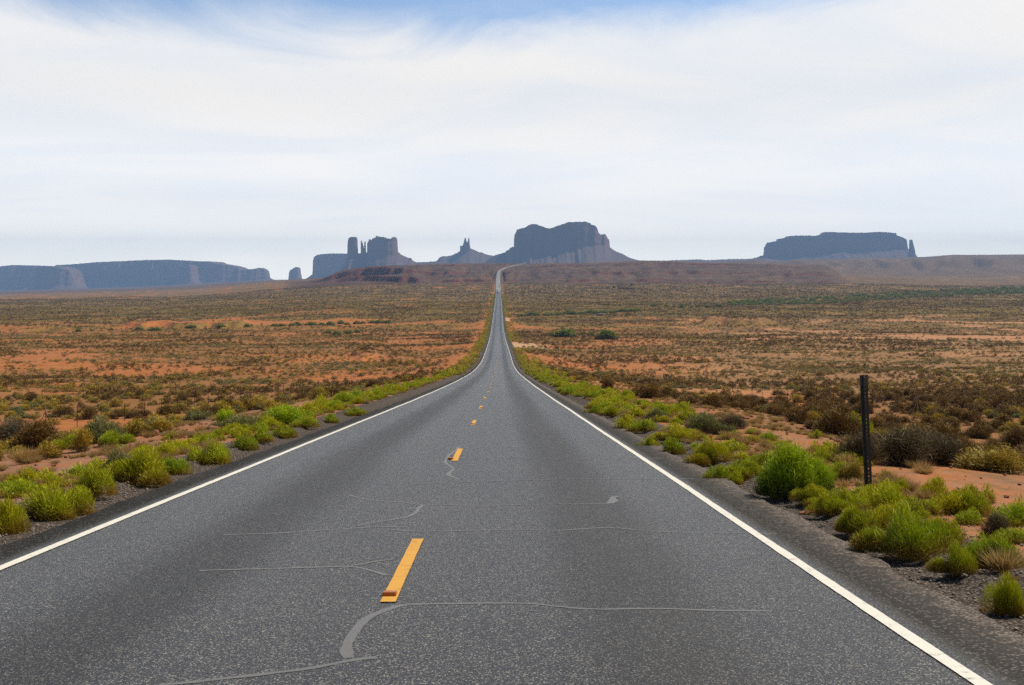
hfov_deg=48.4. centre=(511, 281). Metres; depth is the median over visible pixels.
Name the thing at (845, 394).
blackbrush shrub
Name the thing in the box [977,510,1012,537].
dry brush shrub
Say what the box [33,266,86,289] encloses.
butte
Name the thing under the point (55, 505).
rabbitbrush shrub
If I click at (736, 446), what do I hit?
rabbitbrush shrub
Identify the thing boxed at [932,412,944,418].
sagebrush shrub
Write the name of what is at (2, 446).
sagebrush shrub
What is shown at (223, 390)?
blackbrush shrub
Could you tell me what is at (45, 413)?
wire fence
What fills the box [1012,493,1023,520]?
rabbitbrush shrub
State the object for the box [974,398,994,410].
blackbrush shrub
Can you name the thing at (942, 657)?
edge line
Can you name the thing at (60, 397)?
blackbrush shrub
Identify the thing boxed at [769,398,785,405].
blackbrush shrub
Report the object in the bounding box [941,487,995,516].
rabbitbrush shrub
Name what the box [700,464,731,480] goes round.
rabbitbrush shrub
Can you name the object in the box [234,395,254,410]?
blackbrush shrub
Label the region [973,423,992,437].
blackbrush shrub
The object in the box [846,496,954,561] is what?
rabbitbrush shrub
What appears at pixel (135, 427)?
sagebrush shrub
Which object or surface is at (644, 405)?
rabbitbrush shrub
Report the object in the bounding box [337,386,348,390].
blackbrush shrub
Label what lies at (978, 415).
blackbrush shrub
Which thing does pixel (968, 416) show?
blackbrush shrub
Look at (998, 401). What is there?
blackbrush shrub
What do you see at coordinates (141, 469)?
rabbitbrush shrub
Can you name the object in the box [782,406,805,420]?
blackbrush shrub
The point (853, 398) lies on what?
blackbrush shrub
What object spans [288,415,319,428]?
rabbitbrush shrub
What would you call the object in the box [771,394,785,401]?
blackbrush shrub
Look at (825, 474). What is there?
green bush
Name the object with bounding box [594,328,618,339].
tamarisk
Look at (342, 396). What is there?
rabbitbrush shrub
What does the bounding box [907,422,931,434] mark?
blackbrush shrub
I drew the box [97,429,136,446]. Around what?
rabbitbrush shrub
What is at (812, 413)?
sagebrush shrub
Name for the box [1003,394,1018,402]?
blackbrush shrub
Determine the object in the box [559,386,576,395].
rabbitbrush shrub
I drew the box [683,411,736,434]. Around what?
grey sagebrush shrub
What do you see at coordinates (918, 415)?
sagebrush shrub
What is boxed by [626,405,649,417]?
rabbitbrush shrub
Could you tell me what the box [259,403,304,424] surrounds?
green bush
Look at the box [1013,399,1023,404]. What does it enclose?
blackbrush shrub
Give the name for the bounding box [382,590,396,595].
pavement marker
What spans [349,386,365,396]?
rabbitbrush shrub
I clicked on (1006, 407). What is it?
blackbrush shrub
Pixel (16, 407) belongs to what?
grey sagebrush shrub
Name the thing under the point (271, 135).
sky
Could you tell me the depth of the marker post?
14.98 m
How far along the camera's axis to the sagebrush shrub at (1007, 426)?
58.32 m
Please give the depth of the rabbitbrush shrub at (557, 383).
85.47 m
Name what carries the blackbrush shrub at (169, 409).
on the ground
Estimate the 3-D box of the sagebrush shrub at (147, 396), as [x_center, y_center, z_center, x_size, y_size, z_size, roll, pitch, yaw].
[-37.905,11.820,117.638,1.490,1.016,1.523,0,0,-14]
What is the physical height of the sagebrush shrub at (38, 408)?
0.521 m
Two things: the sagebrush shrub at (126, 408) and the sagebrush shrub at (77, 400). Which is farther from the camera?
the sagebrush shrub at (77, 400)
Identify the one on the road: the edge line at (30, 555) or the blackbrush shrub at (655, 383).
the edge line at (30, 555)
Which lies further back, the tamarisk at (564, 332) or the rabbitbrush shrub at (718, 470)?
the tamarisk at (564, 332)
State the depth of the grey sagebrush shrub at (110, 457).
17.34 m
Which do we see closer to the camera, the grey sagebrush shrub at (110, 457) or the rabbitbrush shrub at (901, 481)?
the rabbitbrush shrub at (901, 481)
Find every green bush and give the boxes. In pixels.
[213,407,234,422]
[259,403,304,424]
[751,436,824,499]
[808,452,838,490]
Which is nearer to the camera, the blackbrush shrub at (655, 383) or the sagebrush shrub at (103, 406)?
the sagebrush shrub at (103, 406)
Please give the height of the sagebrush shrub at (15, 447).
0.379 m
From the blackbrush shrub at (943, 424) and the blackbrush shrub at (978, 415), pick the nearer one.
the blackbrush shrub at (943, 424)
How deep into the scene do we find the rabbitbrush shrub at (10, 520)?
12.15 m
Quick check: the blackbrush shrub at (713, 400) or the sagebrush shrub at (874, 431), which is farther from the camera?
the blackbrush shrub at (713, 400)
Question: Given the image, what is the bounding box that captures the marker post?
[859,375,871,485]
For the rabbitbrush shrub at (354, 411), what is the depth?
40.24 m
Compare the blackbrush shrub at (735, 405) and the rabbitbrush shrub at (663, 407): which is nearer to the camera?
the rabbitbrush shrub at (663, 407)
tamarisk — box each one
[146,327,160,330]
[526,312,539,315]
[552,328,578,336]
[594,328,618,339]
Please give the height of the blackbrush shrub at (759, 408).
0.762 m
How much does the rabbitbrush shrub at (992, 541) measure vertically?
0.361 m
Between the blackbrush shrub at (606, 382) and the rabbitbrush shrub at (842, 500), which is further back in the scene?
the blackbrush shrub at (606, 382)
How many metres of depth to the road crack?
8.17 m
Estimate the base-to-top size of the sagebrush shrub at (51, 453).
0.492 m
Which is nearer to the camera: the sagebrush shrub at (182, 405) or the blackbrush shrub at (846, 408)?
the blackbrush shrub at (846, 408)
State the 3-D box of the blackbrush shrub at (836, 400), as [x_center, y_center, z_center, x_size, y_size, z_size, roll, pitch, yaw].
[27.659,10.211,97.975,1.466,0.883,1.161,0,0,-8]
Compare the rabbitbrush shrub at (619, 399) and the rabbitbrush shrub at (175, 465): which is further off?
the rabbitbrush shrub at (619, 399)
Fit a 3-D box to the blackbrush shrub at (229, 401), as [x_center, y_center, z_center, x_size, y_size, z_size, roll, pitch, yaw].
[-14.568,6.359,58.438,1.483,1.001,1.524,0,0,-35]
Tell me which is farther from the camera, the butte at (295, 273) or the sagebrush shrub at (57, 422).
the butte at (295, 273)
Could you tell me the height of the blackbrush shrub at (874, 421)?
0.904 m
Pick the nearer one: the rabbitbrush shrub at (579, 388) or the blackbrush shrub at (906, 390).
the rabbitbrush shrub at (579, 388)
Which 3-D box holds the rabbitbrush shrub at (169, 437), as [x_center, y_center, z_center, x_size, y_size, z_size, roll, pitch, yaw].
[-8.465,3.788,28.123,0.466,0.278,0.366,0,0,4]
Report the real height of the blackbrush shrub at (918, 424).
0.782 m
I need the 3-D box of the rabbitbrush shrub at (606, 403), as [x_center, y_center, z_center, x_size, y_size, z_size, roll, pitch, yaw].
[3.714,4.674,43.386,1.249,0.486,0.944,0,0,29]
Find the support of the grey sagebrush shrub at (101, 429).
on the ground
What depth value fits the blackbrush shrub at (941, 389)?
119.78 m
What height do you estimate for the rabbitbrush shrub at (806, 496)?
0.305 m
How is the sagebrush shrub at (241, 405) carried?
on the ground
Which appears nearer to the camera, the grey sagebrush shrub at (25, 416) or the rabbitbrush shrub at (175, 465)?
the rabbitbrush shrub at (175, 465)
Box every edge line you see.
[0,272,497,569]
[500,292,992,684]
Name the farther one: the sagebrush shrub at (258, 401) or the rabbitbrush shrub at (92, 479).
the sagebrush shrub at (258, 401)
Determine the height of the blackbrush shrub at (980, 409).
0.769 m
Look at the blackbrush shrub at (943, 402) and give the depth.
84.38 m
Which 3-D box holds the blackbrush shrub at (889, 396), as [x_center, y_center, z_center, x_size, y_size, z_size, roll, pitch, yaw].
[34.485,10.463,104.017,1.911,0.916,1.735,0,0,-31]
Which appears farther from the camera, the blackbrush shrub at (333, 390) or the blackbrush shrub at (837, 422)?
the blackbrush shrub at (333, 390)
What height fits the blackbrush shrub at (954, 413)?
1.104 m
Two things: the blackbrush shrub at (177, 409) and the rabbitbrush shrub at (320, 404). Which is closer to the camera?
the rabbitbrush shrub at (320, 404)
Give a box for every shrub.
[0,399,11,408]
[0,403,8,410]
[0,416,60,442]
[0,440,11,450]
[0,442,6,459]
[0,495,31,534]
[3,473,22,484]
[4,410,17,418]
[4,416,58,452]
[5,406,27,410]
[6,444,27,458]
[14,393,23,399]
[14,408,26,414]
[17,413,30,418]
[17,479,96,521]
[18,404,31,410]
[22,467,41,478]
[24,392,37,402]
[33,405,43,410]
[36,438,62,459]
[40,402,54,409]
[42,430,68,444]
[49,398,59,403]
[49,417,61,424]
[51,432,89,449]
[52,404,74,417]
[56,395,67,403]
[58,426,96,444]
[60,385,71,391]
[65,460,119,500]
[70,426,94,452]
[71,395,80,401]
[75,404,88,412]
[80,405,100,419]
[82,411,127,443]
[94,387,105,392]
[97,403,112,410]
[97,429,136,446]
[99,445,133,477]
[103,441,172,487]
[104,412,118,419]
[106,390,117,398]
[109,397,123,406]
[112,408,123,416]
[121,406,129,413]
[123,409,140,418]
[124,417,152,436]
[133,414,145,421]
[135,388,146,396]
[139,392,152,400]
[140,417,167,427]
[145,417,176,433]
[146,412,161,420]
[147,388,157,395]
[152,453,193,474]
[156,404,178,413]
[158,404,174,414]
[161,430,176,439]
[166,413,177,420]
[171,419,184,425]
[173,414,182,420]
[174,405,181,413]
[175,392,188,400]
[176,402,188,408]
[178,409,202,421]
[185,405,200,414]
[185,439,233,465]
[189,410,214,420]
[199,403,229,414]
[205,412,261,429]
[208,399,232,409]
[217,388,229,394]
[221,397,236,406]
[229,400,246,411]
[231,404,242,413]
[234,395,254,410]
[247,395,263,410]
[250,396,267,408]
[255,402,266,409]
[259,399,282,411]
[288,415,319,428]
[294,392,307,399]
[298,399,321,412]
[308,385,329,399]
[311,400,325,408]
[315,394,328,402]
[322,413,339,422]
[325,399,345,408]
[327,386,340,393]
[334,390,357,402]
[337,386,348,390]
[343,407,369,415]
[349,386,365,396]
[364,378,380,387]
[368,388,387,397]
[371,383,384,393]
[391,383,405,392]
[400,374,411,381]
[408,373,418,380]
[552,380,562,386]
[555,385,566,392]
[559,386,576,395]
[564,384,583,392]
[581,400,602,414]
[582,388,603,398]
[583,397,614,408]
[598,389,609,393]
[598,405,620,416]
[600,377,614,388]
[601,399,622,408]
[606,392,624,398]
[608,395,622,404]
[611,413,635,428]
[613,394,623,402]
[619,388,636,397]
[624,418,658,432]
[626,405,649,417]
[629,384,647,398]
[635,369,920,414]
[636,433,661,445]
[638,400,653,409]
[641,384,661,399]
[642,407,668,419]
[648,381,660,390]
[649,401,667,408]
[649,420,703,441]
[652,404,671,411]
[658,384,678,398]
[661,436,687,454]
[667,406,683,414]
[672,401,694,412]
[676,393,699,405]
[676,411,693,420]
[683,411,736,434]
[684,435,733,465]
[700,393,724,408]
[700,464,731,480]
[714,394,728,405]
[715,412,749,429]
[717,390,729,395]
[720,440,751,452]
[723,456,765,479]
[724,391,746,402]
[728,401,739,407]
[728,469,744,484]
[733,398,749,406]
[737,402,748,409]
[743,394,751,400]
[743,408,755,414]
[745,452,773,465]
[748,398,761,408]
[754,403,770,411]
[756,396,768,404]
[765,404,778,415]
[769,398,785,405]
[769,405,786,415]
[771,390,786,395]
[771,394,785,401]
[782,400,792,407]
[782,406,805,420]
[784,404,810,424]
[789,482,828,507]
[791,394,804,402]
[800,401,813,409]
[802,389,815,399]
[803,488,839,516]
[804,419,814,428]
[807,410,818,420]
[807,429,823,438]
[810,404,866,437]
[812,394,824,400]
[825,396,839,403]
[826,485,874,515]
[829,428,892,466]
[832,503,882,534]
[837,455,863,482]
[838,390,851,399]
[839,404,852,413]
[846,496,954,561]
[847,395,859,404]
[848,410,873,438]
[853,400,873,413]
[853,483,886,499]
[866,415,885,428]
[869,501,914,527]
[870,418,945,468]
[870,429,889,440]
[876,468,895,479]
[880,412,906,426]
[882,391,896,400]
[882,420,898,430]
[887,402,906,410]
[890,389,903,396]
[892,495,945,515]
[894,477,910,493]
[899,415,910,422]
[902,388,911,395]
[906,400,923,412]
[907,390,918,396]
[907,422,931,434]
[909,393,924,400]
[909,421,931,429]
[910,428,970,466]
[911,412,922,417]
[916,420,974,452]
[916,474,963,499]
[918,413,937,426]
[922,403,938,410]
[922,511,969,544]
[923,404,937,414]
[924,538,980,575]
[925,394,935,401]
[930,407,947,414]
[931,420,956,434]
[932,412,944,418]
[935,387,947,396]
[935,416,962,430]
[936,397,952,407]
[939,390,950,396]
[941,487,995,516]
[942,405,963,422]
[948,395,966,404]
[949,445,1023,474]
[952,400,962,406]
[959,396,974,407]
[960,407,983,419]
[960,409,976,422]
[960,435,978,456]
[962,527,1023,568]
[965,425,981,438]
[967,394,984,401]
[971,420,985,430]
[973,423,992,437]
[973,437,1023,463]
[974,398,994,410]
[974,428,990,439]
[975,404,991,414]
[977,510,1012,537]
[978,570,1023,617]
[980,436,1007,446]
[981,409,994,417]
[987,410,1000,418]
[988,418,1004,430]
[988,425,996,432]
[990,396,1007,409]
[993,412,1015,423]
[994,403,1012,409]
[998,392,1009,398]
[998,425,1023,447]
[1000,421,1022,432]
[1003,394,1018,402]
[1004,407,1020,416]
[1008,405,1023,415]
[1011,413,1023,417]
[1011,441,1023,451]
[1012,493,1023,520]
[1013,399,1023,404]
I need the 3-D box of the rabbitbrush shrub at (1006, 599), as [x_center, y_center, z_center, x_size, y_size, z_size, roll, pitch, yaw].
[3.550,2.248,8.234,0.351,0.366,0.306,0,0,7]
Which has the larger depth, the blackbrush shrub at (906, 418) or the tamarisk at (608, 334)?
the tamarisk at (608, 334)
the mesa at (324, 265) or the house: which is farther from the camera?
the mesa at (324, 265)
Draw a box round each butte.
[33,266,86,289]
[172,265,201,284]
[288,267,301,279]
[338,236,448,271]
[430,237,492,263]
[483,221,647,263]
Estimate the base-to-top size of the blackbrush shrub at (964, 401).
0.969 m
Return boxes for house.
[618,286,631,288]
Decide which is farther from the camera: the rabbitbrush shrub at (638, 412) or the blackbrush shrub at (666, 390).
the blackbrush shrub at (666, 390)
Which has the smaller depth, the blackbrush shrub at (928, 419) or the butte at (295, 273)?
the blackbrush shrub at (928, 419)
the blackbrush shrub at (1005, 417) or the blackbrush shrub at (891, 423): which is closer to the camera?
the blackbrush shrub at (891, 423)
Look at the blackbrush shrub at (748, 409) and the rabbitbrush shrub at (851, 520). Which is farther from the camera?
the blackbrush shrub at (748, 409)
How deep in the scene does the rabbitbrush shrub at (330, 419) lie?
35.25 m
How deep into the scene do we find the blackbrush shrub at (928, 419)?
62.72 m
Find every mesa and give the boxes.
[0,259,273,289]
[306,253,346,278]
[753,232,916,260]
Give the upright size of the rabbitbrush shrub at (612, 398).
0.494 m
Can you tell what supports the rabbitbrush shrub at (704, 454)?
on the ground
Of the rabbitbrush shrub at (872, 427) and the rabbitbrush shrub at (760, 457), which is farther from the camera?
the rabbitbrush shrub at (872, 427)
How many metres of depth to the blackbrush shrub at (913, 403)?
79.04 m
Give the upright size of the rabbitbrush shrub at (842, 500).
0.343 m
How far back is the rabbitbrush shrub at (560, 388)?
71.19 m
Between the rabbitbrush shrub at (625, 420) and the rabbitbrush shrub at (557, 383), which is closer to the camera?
the rabbitbrush shrub at (625, 420)
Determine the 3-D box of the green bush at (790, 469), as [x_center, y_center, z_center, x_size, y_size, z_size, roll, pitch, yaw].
[3.683,2.468,15.170,0.854,0.861,0.904,0,0,-36]
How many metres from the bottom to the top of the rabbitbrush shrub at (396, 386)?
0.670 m
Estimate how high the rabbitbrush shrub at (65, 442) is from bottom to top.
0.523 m
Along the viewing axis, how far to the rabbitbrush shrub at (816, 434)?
29.78 m
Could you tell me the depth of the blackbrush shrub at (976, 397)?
101.28 m
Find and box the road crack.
[159,447,777,684]
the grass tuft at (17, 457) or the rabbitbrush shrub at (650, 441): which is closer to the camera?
the grass tuft at (17, 457)
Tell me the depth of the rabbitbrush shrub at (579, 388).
67.93 m
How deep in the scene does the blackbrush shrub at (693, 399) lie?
56.92 m
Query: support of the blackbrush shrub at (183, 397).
on the ground
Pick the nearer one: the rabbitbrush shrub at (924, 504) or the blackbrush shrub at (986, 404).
the rabbitbrush shrub at (924, 504)
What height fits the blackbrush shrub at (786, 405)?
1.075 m
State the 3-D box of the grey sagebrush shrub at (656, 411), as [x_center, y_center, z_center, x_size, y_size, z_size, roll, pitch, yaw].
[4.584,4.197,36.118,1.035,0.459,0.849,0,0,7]
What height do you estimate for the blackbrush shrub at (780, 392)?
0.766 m
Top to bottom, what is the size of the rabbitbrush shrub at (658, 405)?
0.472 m
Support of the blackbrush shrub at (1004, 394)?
on the ground
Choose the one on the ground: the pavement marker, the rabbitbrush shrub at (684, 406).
the rabbitbrush shrub at (684, 406)
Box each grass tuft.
[4,445,47,464]
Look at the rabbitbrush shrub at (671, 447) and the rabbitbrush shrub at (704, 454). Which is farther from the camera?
the rabbitbrush shrub at (671, 447)
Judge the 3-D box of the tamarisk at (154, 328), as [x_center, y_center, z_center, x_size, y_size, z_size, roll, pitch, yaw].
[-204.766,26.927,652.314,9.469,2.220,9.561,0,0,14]
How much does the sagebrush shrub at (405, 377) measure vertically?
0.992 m
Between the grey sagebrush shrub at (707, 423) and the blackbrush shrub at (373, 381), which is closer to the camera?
the grey sagebrush shrub at (707, 423)
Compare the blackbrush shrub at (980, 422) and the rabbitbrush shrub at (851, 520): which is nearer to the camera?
the rabbitbrush shrub at (851, 520)
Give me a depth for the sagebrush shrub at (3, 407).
101.41 m
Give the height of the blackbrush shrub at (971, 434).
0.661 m
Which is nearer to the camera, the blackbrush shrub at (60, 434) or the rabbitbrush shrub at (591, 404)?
the blackbrush shrub at (60, 434)
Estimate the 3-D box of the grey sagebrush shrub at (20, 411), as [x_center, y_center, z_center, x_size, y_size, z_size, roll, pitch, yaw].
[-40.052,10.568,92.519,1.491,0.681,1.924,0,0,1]
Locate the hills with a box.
[664,258,784,261]
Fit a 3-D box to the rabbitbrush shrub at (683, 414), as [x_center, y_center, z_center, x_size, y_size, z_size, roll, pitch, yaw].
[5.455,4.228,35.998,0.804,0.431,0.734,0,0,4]
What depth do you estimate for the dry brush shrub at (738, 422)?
31.17 m
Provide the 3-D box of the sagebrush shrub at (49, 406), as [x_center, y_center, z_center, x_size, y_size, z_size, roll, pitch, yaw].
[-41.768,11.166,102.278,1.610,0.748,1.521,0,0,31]
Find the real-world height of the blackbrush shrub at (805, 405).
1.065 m
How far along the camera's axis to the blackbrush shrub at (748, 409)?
56.52 m
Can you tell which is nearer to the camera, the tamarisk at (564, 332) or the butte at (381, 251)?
the tamarisk at (564, 332)
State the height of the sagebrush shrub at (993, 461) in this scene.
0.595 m
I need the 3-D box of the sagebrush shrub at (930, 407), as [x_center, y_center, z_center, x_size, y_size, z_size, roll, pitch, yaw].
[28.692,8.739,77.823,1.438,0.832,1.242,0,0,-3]
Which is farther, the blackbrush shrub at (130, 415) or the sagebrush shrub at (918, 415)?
the blackbrush shrub at (130, 415)
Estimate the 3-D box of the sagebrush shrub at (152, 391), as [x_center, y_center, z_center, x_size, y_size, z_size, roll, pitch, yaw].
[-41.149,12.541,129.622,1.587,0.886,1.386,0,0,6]
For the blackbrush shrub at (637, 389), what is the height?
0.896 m
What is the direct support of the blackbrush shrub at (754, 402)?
on the ground
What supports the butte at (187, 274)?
on the ground
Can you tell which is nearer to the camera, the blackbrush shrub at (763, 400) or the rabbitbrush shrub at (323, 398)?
the rabbitbrush shrub at (323, 398)
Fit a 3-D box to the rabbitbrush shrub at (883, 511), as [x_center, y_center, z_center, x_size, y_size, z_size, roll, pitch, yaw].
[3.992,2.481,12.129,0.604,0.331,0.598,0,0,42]
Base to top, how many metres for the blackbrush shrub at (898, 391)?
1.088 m
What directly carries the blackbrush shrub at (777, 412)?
on the ground
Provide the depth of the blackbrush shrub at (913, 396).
103.24 m
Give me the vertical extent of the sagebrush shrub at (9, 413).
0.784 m
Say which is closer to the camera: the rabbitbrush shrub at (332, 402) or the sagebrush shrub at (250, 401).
the rabbitbrush shrub at (332, 402)
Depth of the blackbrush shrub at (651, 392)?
62.06 m
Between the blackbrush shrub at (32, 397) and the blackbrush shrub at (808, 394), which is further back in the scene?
the blackbrush shrub at (32, 397)
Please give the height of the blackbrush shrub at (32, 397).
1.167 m
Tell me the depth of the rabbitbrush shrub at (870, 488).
14.18 m
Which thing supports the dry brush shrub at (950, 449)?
on the ground
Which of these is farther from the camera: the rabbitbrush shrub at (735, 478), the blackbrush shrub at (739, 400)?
the blackbrush shrub at (739, 400)
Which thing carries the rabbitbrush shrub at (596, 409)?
on the ground
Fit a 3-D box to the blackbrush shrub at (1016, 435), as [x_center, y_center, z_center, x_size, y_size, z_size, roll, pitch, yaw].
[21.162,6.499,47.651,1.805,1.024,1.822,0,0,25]
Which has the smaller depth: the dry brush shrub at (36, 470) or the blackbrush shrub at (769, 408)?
the dry brush shrub at (36, 470)
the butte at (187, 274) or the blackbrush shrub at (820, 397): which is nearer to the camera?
the blackbrush shrub at (820, 397)
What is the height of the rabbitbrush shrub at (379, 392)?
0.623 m
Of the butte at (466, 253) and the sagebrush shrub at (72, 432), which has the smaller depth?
the sagebrush shrub at (72, 432)
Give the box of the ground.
[0,254,1023,636]
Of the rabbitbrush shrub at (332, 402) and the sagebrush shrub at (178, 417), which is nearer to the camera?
the rabbitbrush shrub at (332, 402)
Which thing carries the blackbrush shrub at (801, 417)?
on the ground
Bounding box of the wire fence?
[41,376,347,424]
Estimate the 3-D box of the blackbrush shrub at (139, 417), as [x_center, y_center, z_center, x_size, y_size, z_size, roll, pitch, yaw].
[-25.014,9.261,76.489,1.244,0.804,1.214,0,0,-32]
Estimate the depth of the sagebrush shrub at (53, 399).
110.93 m
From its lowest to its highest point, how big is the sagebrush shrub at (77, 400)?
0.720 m
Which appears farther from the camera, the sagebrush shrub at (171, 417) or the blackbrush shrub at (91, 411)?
the blackbrush shrub at (91, 411)
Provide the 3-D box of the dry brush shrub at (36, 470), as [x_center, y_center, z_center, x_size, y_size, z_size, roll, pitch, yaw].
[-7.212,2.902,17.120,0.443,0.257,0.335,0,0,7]
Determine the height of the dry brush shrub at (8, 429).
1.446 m
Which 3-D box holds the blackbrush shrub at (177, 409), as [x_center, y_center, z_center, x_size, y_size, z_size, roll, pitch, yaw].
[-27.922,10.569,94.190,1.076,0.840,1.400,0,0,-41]
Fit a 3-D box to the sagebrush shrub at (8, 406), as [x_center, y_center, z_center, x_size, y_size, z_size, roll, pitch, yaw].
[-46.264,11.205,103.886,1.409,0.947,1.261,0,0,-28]
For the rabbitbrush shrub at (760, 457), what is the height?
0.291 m
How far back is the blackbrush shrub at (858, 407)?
79.55 m
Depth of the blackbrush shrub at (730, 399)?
78.95 m
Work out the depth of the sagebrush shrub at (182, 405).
103.18 m
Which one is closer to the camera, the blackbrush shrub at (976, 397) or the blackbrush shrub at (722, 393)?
the blackbrush shrub at (976, 397)
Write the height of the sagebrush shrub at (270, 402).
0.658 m
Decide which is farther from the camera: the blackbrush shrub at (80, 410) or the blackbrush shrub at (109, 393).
the blackbrush shrub at (109, 393)
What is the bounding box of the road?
[0,264,1023,684]
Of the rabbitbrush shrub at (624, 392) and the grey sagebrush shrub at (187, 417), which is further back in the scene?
the rabbitbrush shrub at (624, 392)
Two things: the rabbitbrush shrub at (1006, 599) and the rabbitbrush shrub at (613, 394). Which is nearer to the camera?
the rabbitbrush shrub at (1006, 599)
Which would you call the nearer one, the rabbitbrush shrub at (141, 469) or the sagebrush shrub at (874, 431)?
the rabbitbrush shrub at (141, 469)
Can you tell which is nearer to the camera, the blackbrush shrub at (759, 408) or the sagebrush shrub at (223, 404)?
the sagebrush shrub at (223, 404)
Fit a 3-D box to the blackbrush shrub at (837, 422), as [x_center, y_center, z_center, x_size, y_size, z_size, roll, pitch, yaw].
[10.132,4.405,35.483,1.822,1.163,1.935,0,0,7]
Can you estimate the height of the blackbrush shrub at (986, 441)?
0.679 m
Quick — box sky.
[0,0,1023,279]
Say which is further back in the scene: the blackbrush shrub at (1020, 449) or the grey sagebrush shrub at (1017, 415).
the grey sagebrush shrub at (1017, 415)
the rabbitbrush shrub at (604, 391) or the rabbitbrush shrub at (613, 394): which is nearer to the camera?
the rabbitbrush shrub at (613, 394)
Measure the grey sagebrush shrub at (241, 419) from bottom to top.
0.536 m
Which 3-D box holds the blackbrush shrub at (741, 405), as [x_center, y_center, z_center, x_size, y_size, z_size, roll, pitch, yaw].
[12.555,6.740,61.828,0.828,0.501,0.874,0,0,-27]
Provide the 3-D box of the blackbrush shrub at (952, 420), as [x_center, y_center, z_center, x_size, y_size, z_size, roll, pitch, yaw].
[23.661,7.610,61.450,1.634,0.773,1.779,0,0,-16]
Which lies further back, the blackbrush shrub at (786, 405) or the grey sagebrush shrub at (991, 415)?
the grey sagebrush shrub at (991, 415)
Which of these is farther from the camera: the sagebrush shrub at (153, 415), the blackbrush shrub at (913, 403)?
the blackbrush shrub at (913, 403)
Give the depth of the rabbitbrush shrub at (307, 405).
39.36 m
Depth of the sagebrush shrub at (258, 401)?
61.26 m

